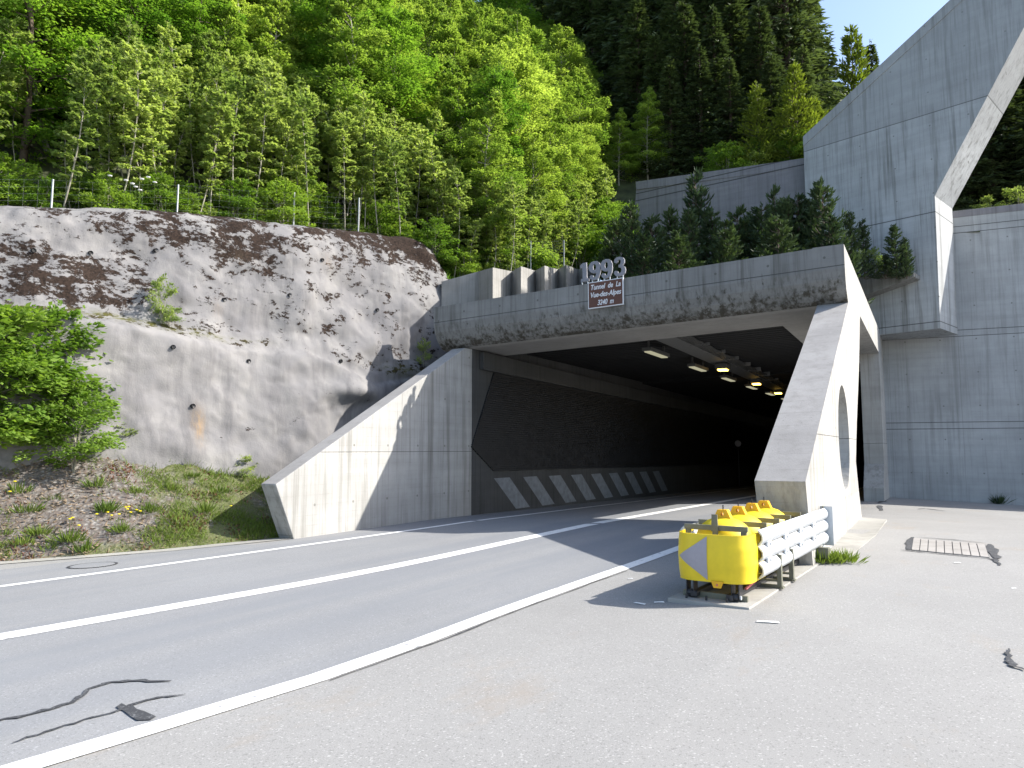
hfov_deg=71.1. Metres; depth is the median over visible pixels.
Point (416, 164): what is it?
sapling
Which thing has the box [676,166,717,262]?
pine tree
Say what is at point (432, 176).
sapling
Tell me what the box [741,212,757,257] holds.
pine tree
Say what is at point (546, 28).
beech tree
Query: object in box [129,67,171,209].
sapling
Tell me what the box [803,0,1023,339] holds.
tower wall
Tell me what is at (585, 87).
beech tree
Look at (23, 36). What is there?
sapling
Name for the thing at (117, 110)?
sapling
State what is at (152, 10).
broadleaf tree
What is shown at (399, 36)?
broadleaf tree
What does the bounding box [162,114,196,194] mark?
sapling
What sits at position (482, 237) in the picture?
undergrowth bush
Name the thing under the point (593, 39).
spruce tree
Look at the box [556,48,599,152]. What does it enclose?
beech tree
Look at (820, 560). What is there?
weed tuft
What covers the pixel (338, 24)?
beech tree
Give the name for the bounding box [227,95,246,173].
sapling
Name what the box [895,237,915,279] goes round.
pine tree
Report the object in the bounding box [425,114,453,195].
sapling
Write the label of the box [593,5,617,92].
spruce tree
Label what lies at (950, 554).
tar seam
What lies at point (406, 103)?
beech tree
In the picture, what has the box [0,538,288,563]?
gutter
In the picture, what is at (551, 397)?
tunnel portal
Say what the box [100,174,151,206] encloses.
undergrowth bush
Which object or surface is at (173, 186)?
undergrowth bush
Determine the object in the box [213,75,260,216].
sapling
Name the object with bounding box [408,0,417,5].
beech tree
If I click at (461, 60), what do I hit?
beech tree
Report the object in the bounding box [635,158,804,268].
retaining wall
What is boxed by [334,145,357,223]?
sapling
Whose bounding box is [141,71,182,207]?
sapling
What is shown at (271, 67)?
sapling
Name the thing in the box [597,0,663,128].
spruce tree
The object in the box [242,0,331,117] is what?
beech tree
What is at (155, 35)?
broadleaf tree
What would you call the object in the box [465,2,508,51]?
beech tree
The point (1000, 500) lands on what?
weed tuft
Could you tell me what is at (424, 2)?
beech tree
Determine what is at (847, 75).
light green tree
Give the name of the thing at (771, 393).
fluorescent lamp
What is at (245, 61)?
sapling
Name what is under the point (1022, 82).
spruce tree
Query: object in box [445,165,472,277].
sapling
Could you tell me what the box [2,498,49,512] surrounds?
grass tuft
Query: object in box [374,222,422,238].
undergrowth bush
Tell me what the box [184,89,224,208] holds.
sapling
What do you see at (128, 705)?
tar seam
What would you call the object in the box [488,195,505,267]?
sapling
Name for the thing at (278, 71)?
sapling
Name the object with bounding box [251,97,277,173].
sapling
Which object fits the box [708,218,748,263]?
pine tree
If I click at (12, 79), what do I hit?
sapling
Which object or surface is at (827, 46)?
spruce tree
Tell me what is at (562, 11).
spruce tree
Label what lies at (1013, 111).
spruce tree
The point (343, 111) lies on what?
sapling
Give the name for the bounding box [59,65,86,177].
sapling
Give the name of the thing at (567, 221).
sapling
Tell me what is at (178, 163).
sapling
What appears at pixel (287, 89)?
sapling
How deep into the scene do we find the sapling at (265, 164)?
24.99 m
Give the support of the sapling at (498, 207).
on the hillside
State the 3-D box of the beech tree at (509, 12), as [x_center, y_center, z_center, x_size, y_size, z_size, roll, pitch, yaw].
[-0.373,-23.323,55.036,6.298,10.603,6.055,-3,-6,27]
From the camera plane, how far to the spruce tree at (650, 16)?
53.26 m
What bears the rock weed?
on the rock face at (293, 390)
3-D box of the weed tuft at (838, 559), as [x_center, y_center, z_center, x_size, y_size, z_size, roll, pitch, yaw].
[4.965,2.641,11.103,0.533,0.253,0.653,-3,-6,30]
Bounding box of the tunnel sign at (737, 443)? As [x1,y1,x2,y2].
[735,439,740,487]
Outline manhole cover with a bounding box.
[67,562,117,567]
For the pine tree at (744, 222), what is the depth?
28.09 m
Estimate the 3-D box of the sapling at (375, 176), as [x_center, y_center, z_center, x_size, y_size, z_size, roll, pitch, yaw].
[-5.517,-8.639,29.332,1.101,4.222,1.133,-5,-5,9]
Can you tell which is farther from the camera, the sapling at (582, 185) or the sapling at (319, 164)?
the sapling at (582, 185)
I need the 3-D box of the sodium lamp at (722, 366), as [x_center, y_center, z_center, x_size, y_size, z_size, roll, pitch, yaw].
[8.785,-0.697,29.875,0.500,0.295,0.680,-3,-6,30]
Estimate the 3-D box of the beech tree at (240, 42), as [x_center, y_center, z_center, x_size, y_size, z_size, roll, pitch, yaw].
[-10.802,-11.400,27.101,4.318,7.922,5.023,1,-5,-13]
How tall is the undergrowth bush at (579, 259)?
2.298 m
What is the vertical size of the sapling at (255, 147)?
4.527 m
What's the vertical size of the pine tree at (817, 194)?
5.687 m
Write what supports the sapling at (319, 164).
on the hillside
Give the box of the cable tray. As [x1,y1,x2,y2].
[657,336,788,394]
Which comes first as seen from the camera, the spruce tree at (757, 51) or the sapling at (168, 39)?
the sapling at (168, 39)
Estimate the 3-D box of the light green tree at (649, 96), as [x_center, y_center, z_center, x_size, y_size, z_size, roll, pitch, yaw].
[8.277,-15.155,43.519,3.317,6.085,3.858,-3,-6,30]
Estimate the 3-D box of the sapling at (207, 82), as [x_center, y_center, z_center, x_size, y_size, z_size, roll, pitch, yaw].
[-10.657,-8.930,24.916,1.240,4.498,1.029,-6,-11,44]
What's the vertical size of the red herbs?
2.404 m
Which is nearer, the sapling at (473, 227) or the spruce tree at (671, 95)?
the sapling at (473, 227)
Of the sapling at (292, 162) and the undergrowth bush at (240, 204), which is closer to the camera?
the undergrowth bush at (240, 204)
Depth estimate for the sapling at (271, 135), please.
26.07 m
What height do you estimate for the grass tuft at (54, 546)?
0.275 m
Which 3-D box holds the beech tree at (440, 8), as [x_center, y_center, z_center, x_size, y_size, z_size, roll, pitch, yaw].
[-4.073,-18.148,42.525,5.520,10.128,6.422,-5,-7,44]
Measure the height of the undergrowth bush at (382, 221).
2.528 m
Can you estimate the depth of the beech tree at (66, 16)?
24.47 m
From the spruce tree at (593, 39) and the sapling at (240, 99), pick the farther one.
the spruce tree at (593, 39)
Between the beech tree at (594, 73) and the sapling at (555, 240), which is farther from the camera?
the beech tree at (594, 73)
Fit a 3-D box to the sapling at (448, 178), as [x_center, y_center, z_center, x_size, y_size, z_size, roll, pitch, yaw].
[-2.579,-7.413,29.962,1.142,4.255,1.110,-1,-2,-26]
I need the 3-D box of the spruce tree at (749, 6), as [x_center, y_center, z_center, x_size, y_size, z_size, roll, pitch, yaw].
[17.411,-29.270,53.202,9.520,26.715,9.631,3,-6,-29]
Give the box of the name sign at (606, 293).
[588,277,623,308]
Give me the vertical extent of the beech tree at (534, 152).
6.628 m
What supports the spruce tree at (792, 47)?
on the hillside
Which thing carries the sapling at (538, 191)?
on the hillside
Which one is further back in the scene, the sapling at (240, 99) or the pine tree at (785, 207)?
the pine tree at (785, 207)
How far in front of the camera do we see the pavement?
5.42 m
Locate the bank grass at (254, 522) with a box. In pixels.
[0,454,278,560]
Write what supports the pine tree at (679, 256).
on the terrace soil
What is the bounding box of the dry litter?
[0,458,264,559]
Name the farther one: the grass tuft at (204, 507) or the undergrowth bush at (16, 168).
the undergrowth bush at (16, 168)
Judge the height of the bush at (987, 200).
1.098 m
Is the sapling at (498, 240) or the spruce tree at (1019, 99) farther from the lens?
the spruce tree at (1019, 99)
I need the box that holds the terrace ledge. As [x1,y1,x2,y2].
[858,272,919,298]
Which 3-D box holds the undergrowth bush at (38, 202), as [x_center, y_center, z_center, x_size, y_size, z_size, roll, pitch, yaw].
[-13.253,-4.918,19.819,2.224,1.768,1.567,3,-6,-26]
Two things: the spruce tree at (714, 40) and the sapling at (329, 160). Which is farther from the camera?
the spruce tree at (714, 40)
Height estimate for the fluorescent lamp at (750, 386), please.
0.420 m
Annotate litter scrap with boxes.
[756,620,778,622]
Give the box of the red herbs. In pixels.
[0,457,272,560]
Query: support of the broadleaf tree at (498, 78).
on the hillside
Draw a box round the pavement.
[0,477,1023,767]
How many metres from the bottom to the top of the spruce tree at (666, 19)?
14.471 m
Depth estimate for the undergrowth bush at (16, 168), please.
19.74 m
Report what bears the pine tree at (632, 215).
on the terrace soil
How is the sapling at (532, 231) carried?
on the hillside
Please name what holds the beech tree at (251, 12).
on the hillside
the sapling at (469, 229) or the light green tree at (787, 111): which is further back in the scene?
the light green tree at (787, 111)
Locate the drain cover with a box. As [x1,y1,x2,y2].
[911,538,988,557]
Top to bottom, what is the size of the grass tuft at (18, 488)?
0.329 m
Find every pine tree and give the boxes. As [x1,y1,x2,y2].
[589,216,627,282]
[607,200,646,278]
[624,231,663,277]
[626,213,675,272]
[655,204,688,271]
[658,229,707,270]
[673,208,712,267]
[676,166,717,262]
[696,207,723,264]
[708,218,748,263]
[719,204,755,260]
[735,201,788,259]
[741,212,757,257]
[751,213,799,256]
[760,184,783,250]
[771,194,811,252]
[773,192,819,251]
[793,175,874,303]
[800,197,817,240]
[813,211,860,269]
[841,210,875,278]
[854,218,879,279]
[867,255,902,279]
[878,223,916,278]
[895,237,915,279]
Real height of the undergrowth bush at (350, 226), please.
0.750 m
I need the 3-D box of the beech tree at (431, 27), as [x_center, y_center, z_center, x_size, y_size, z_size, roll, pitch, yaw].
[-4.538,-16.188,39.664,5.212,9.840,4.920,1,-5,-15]
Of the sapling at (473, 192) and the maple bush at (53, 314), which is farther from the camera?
the sapling at (473, 192)
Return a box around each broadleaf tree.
[0,0,57,153]
[0,0,137,174]
[12,8,78,129]
[34,4,157,101]
[51,0,197,162]
[52,0,210,134]
[124,0,203,50]
[142,0,249,58]
[142,0,254,160]
[286,0,393,183]
[331,3,452,217]
[369,0,413,33]
[448,61,534,217]
[479,0,542,28]
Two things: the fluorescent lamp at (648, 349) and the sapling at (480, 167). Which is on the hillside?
the sapling at (480, 167)
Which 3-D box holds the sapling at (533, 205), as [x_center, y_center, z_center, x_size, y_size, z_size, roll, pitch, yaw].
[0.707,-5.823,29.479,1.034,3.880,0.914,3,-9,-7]
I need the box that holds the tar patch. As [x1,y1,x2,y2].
[116,703,155,719]
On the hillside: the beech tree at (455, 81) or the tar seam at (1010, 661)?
the beech tree at (455, 81)
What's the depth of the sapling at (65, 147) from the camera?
20.21 m
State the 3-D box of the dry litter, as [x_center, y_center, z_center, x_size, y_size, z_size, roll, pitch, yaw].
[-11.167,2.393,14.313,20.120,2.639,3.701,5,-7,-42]
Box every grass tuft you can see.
[0,527,23,535]
[0,532,40,545]
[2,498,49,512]
[4,478,33,493]
[18,524,52,535]
[29,537,63,550]
[37,493,77,500]
[43,525,90,542]
[64,538,102,553]
[74,475,129,487]
[93,496,126,512]
[104,521,141,532]
[118,484,149,493]
[134,500,166,512]
[161,483,184,490]
[161,513,203,525]
[183,470,203,477]
[192,499,221,512]
[204,483,242,493]
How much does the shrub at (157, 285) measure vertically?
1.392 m
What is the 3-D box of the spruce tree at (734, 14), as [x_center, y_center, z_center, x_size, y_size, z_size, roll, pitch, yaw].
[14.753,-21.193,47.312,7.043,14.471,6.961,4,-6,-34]
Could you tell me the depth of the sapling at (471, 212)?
30.26 m
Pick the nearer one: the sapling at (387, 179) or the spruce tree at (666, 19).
the sapling at (387, 179)
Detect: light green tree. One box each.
[596,107,641,185]
[620,85,673,179]
[732,81,791,167]
[765,59,823,162]
[798,95,828,155]
[834,24,877,99]
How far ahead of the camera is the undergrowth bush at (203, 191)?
23.32 m
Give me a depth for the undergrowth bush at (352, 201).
27.88 m
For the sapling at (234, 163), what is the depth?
23.77 m
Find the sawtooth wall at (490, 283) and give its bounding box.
[441,265,596,305]
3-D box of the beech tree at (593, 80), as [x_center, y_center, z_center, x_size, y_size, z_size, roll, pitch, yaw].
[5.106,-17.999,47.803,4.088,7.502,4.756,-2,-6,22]
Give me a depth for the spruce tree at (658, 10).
52.72 m
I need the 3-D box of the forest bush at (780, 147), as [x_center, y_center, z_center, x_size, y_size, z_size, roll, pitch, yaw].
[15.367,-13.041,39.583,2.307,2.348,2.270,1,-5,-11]
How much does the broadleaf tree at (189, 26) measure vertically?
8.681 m
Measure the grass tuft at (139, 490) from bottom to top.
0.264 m
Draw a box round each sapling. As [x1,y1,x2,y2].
[0,15,35,181]
[0,67,32,174]
[0,72,20,105]
[49,121,80,208]
[55,52,109,207]
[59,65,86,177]
[68,36,113,192]
[75,46,119,193]
[90,78,125,200]
[96,121,123,207]
[98,42,130,176]
[103,14,151,171]
[104,69,138,179]
[111,35,164,204]
[113,64,140,162]
[114,93,143,172]
[128,96,167,196]
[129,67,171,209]
[141,39,182,171]
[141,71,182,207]
[155,21,193,161]
[158,106,186,192]
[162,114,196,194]
[173,77,207,193]
[183,61,202,176]
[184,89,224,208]
[188,72,218,183]
[189,28,224,179]
[190,86,229,207]
[193,86,235,213]
[197,52,234,183]
[200,103,239,215]
[206,49,240,185]
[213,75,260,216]
[216,35,241,170]
[218,121,243,210]
[218,123,242,198]
[219,30,238,70]
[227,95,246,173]
[229,98,254,210]
[234,109,263,198]
[235,49,266,171]
[237,52,261,106]
[240,101,271,215]
[244,62,290,219]
[245,127,263,177]
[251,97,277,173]
[252,58,282,164]
[253,57,286,158]
[261,105,287,177]
[267,113,302,221]
[273,106,305,224]
[274,82,296,175]
[278,79,305,166]
[280,91,321,225]
[280,122,311,213]
[281,121,307,195]
[285,73,312,179]
[285,85,319,223]
[301,132,318,227]
[303,94,329,180]
[307,137,322,196]
[315,103,349,228]
[316,121,337,205]
[320,71,363,202]
[324,110,359,229]
[326,99,361,223]
[327,131,338,193]
[333,88,365,215]
[334,111,366,224]
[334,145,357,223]
[345,90,385,222]
[349,155,374,230]
[350,135,377,230]
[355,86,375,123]
[357,125,389,233]
[365,128,384,198]
[372,156,402,230]
[374,113,398,198]
[376,135,411,234]
[380,148,402,234]
[381,131,413,215]
[384,108,411,211]
[388,154,413,223]
[395,163,417,226]
[403,122,440,233]
[404,123,426,228]
[416,168,438,232]
[418,110,449,222]
[418,143,448,254]
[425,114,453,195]
[427,160,445,223]
[429,155,460,224]
[429,189,450,228]
[430,179,453,267]
[443,162,460,243]
[443,194,464,247]
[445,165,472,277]
[445,226,457,275]
[449,149,467,176]
[462,206,478,249]
[463,217,485,266]
[466,185,476,249]
[468,185,484,250]
[472,155,486,207]
[474,167,500,246]
[475,173,504,266]
[477,209,493,265]
[484,185,505,262]
[484,204,504,267]
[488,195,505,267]
[496,194,521,268]
[497,177,519,247]
[503,177,527,270]
[507,221,519,270]
[519,197,541,267]
[524,195,539,243]
[524,213,541,258]
[525,183,548,240]
[527,202,541,245]
[533,199,551,255]
[538,210,556,258]
[546,189,563,247]
[549,207,564,264]
[549,220,558,253]
[554,212,570,264]
[559,192,574,250]
[563,174,584,253]
[563,189,578,240]
[567,215,580,267]
[570,200,589,266]
[579,181,596,227]
[582,198,590,233]
[590,178,604,199]
[591,175,606,207]
[597,164,615,213]
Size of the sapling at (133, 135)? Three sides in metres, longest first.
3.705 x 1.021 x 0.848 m
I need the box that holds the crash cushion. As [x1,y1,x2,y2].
[668,497,833,609]
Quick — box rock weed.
[416,337,433,365]
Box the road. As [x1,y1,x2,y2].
[0,478,863,765]
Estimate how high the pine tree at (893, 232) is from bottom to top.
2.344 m
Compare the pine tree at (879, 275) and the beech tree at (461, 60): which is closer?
the pine tree at (879, 275)
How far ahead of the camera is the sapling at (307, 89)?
25.77 m
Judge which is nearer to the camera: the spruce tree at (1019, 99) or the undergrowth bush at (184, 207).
the undergrowth bush at (184, 207)
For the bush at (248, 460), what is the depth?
19.24 m
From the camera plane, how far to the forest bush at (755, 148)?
39.92 m
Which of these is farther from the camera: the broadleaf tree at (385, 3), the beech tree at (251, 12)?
the broadleaf tree at (385, 3)
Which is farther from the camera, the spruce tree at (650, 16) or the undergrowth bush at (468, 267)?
the spruce tree at (650, 16)
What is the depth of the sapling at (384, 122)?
28.66 m
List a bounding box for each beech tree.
[0,0,121,150]
[162,0,276,179]
[180,0,274,135]
[204,0,309,72]
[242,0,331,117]
[245,0,324,168]
[283,0,409,192]
[287,0,405,185]
[375,40,427,157]
[383,0,413,20]
[383,54,454,217]
[398,52,509,242]
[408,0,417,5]
[408,3,470,107]
[409,4,428,38]
[411,49,468,165]
[414,0,438,11]
[421,6,507,135]
[425,0,469,54]
[430,0,461,54]
[446,0,478,13]
[447,87,558,267]
[455,6,500,68]
[461,38,521,138]
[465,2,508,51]
[469,43,571,188]
[475,34,561,187]
[477,0,496,7]
[489,13,566,146]
[495,8,537,34]
[505,130,568,251]
[531,105,592,252]
[537,18,558,50]
[538,23,591,82]
[548,76,602,188]
[549,35,604,109]
[551,121,611,204]
[552,75,619,198]
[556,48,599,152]
[562,67,601,147]
[563,81,604,178]
[582,61,617,164]
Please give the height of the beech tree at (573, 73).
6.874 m
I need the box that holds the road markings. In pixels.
[0,487,863,767]
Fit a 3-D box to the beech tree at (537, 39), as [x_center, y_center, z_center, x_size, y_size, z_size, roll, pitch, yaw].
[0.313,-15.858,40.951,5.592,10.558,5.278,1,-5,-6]
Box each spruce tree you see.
[522,0,562,25]
[542,0,597,69]
[562,0,608,79]
[581,0,634,131]
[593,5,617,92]
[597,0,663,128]
[598,0,663,168]
[609,0,694,123]
[624,31,677,169]
[641,1,723,166]
[641,55,701,178]
[648,0,696,39]
[656,0,695,91]
[668,43,728,174]
[683,0,737,90]
[688,4,749,166]
[705,57,752,169]
[707,0,763,137]
[731,0,791,64]
[737,0,795,135]
[745,0,818,103]
[746,0,847,125]
[753,52,789,155]
[781,44,826,143]
[783,1,844,106]
[863,39,879,72]
[952,173,981,209]
[955,88,1023,204]
[956,138,1019,205]
[985,80,1023,196]
[1010,109,1023,203]
[1012,77,1023,155]
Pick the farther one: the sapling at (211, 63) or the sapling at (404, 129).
the sapling at (404, 129)
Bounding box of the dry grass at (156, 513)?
[0,455,275,555]
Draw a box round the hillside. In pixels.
[0,91,1023,287]
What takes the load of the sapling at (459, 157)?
on the hillside
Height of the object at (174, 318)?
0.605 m
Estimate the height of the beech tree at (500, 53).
9.618 m
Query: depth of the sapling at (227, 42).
27.22 m
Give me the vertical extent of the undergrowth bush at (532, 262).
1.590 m
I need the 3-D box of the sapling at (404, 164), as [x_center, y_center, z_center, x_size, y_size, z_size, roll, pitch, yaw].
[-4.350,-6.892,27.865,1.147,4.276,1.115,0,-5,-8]
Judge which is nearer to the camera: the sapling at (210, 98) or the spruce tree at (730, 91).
the sapling at (210, 98)
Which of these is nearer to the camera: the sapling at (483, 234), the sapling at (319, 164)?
the sapling at (319, 164)
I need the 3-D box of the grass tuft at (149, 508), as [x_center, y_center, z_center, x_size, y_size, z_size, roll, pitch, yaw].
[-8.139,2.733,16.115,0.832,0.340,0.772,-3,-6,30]
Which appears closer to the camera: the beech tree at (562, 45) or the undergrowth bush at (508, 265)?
the undergrowth bush at (508, 265)
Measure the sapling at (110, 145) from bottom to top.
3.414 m
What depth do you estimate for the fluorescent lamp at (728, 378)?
33.43 m
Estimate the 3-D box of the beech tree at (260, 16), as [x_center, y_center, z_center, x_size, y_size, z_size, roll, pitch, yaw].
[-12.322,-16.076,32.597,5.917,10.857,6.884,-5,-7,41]
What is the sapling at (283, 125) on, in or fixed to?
on the hillside
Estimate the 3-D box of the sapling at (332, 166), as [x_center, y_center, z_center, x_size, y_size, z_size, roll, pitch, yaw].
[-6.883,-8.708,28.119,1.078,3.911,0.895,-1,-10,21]
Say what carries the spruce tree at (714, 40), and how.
on the hillside
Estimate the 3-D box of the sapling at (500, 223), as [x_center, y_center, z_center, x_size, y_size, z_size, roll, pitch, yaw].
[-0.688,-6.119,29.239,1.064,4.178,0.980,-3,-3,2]
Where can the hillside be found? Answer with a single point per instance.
(625, 191)
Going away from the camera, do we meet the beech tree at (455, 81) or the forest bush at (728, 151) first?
the beech tree at (455, 81)
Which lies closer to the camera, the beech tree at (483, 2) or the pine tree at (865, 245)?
the pine tree at (865, 245)
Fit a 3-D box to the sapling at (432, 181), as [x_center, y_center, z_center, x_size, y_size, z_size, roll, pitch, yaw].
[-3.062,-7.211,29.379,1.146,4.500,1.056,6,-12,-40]
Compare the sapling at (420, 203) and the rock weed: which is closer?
the rock weed
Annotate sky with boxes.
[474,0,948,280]
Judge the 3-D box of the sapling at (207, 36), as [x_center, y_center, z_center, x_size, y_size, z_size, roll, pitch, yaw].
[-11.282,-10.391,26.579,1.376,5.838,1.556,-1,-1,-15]
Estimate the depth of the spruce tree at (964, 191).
37.47 m
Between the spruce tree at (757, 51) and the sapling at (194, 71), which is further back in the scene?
the spruce tree at (757, 51)
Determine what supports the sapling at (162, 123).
on the hillside
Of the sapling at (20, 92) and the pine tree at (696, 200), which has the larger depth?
the pine tree at (696, 200)
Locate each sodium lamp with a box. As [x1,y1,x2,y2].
[715,363,730,370]
[750,379,762,384]
[773,390,783,393]
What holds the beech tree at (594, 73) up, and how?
on the hillside
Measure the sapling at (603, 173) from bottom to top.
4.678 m
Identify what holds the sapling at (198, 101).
on the hillside
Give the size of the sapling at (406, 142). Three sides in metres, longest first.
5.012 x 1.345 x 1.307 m
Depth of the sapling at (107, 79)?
20.93 m
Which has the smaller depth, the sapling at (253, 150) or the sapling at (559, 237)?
the sapling at (253, 150)
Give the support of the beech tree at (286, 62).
on the hillside
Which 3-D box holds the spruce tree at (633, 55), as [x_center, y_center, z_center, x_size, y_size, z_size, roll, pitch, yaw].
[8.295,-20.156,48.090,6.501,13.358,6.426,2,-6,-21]
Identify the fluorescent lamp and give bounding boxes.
[642,340,669,357]
[687,357,707,371]
[719,371,736,381]
[744,381,758,389]
[764,390,775,395]
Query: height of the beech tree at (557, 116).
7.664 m
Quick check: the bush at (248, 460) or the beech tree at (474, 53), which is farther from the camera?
the beech tree at (474, 53)
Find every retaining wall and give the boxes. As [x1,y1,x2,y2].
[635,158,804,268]
[882,203,1023,505]
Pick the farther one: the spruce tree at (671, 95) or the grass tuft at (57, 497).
the spruce tree at (671, 95)
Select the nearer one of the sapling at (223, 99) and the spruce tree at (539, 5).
the sapling at (223, 99)
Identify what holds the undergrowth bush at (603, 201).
on the hillside
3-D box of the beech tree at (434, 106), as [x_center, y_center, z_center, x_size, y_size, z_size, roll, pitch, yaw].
[-4.920,-11.710,34.984,4.652,8.147,4.839,2,-6,-19]
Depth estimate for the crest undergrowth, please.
27.31 m
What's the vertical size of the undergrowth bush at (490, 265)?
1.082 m
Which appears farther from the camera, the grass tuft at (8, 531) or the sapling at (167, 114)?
the sapling at (167, 114)
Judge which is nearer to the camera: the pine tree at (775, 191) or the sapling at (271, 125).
the sapling at (271, 125)
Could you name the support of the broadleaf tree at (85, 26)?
on the hillside
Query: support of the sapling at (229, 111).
on the hillside
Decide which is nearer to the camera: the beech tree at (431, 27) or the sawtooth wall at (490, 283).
the sawtooth wall at (490, 283)
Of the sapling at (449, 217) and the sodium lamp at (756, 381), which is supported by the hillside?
the sapling at (449, 217)
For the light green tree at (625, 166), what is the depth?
42.87 m
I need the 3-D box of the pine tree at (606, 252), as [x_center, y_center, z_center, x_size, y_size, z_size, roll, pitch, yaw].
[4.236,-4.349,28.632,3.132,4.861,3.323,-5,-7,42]
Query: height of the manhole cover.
0.025 m
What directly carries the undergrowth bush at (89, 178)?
on the hillside
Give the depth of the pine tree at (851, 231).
29.52 m
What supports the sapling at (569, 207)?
on the hillside
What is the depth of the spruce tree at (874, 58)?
55.55 m
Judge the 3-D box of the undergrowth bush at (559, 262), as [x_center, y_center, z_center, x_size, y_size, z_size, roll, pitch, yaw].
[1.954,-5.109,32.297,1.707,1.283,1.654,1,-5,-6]
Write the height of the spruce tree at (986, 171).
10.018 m
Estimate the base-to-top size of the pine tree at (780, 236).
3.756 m
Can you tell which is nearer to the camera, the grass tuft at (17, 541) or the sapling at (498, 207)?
the grass tuft at (17, 541)
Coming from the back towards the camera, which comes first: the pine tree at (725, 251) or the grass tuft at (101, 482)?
the pine tree at (725, 251)
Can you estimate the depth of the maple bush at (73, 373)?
15.67 m
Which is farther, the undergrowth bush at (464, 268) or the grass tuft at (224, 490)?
the undergrowth bush at (464, 268)
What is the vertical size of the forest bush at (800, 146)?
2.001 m
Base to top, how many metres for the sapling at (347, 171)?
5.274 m
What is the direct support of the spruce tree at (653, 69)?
on the hillside
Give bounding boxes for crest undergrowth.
[5,189,634,278]
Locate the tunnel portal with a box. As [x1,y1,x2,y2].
[261,244,889,564]
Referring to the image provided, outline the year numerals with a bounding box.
[580,257,625,283]
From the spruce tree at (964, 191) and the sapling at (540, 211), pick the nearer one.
the sapling at (540, 211)
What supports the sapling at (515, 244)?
on the hillside
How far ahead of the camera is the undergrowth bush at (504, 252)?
28.80 m
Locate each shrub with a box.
[144,273,178,323]
[865,246,883,274]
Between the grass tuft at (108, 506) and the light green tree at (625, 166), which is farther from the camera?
the light green tree at (625, 166)
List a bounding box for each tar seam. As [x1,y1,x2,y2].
[0,679,171,719]
[12,694,182,742]
[331,570,627,679]
[905,537,913,549]
[907,550,992,559]
[986,544,1000,558]
[1004,648,1023,669]
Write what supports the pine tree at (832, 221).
on the terrace soil
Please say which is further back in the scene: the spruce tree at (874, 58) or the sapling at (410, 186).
the spruce tree at (874, 58)
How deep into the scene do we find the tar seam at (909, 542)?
13.27 m
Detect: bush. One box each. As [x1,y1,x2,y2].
[0,152,48,206]
[0,173,78,207]
[0,299,80,449]
[0,299,121,447]
[0,305,113,435]
[11,373,126,472]
[41,168,96,208]
[70,176,107,205]
[73,167,148,210]
[96,188,157,210]
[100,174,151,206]
[113,425,137,446]
[124,171,202,211]
[143,170,185,200]
[161,192,212,214]
[193,206,217,215]
[195,188,230,211]
[204,174,265,220]
[231,207,267,221]
[234,165,287,214]
[237,454,257,476]
[245,175,315,226]
[254,201,291,223]
[270,173,329,223]
[305,188,343,228]
[327,219,349,230]
[342,181,385,229]
[346,199,406,236]
[346,222,366,232]
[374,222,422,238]
[413,213,462,274]
[439,249,479,275]
[442,246,481,277]
[454,259,484,274]
[471,237,527,269]
[478,215,527,263]
[483,262,509,270]
[495,256,524,270]
[518,250,544,269]
[525,251,555,270]
[549,257,572,268]
[559,223,603,267]
[576,195,621,241]
[580,215,633,279]
[586,203,621,238]
[591,197,641,237]
[694,140,750,171]
[741,136,773,164]
[742,149,765,166]
[769,125,803,161]
[792,129,809,158]
[970,194,1004,208]
[997,185,1023,205]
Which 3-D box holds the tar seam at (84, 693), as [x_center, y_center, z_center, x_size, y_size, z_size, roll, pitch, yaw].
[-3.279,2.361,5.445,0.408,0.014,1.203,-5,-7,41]
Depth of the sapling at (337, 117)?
25.63 m
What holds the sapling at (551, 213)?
on the hillside
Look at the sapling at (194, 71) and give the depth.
25.83 m
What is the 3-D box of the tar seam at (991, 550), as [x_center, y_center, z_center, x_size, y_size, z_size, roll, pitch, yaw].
[8.264,2.867,12.326,0.220,0.001,2.058,-3,-6,30]
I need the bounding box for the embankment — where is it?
[0,458,278,560]
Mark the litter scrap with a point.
(767, 621)
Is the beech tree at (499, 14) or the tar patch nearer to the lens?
the tar patch
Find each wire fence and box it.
[0,179,359,230]
[519,240,564,268]
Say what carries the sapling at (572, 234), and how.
on the hillside
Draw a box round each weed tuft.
[815,549,841,563]
[819,548,849,563]
[833,547,869,563]
[988,495,1017,503]
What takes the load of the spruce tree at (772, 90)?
on the hillside
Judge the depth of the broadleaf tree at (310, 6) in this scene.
30.94 m
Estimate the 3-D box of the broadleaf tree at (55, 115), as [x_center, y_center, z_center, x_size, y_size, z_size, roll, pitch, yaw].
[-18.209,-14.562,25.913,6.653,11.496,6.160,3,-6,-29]
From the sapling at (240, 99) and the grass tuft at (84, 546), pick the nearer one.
the grass tuft at (84, 546)
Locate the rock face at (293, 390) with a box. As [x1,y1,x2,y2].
[0,206,448,478]
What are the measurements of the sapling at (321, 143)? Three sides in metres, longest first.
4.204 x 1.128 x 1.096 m
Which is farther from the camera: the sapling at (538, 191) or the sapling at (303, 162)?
the sapling at (538, 191)
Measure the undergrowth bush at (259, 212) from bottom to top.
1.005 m
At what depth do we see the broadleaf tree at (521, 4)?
59.85 m
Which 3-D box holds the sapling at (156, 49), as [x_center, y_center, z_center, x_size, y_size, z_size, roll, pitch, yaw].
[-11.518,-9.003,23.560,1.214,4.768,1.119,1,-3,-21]
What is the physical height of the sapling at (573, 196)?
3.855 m
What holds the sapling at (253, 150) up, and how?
on the hillside
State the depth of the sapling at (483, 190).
29.23 m
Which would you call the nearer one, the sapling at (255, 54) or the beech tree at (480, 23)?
the sapling at (255, 54)
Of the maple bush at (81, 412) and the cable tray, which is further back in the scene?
the cable tray

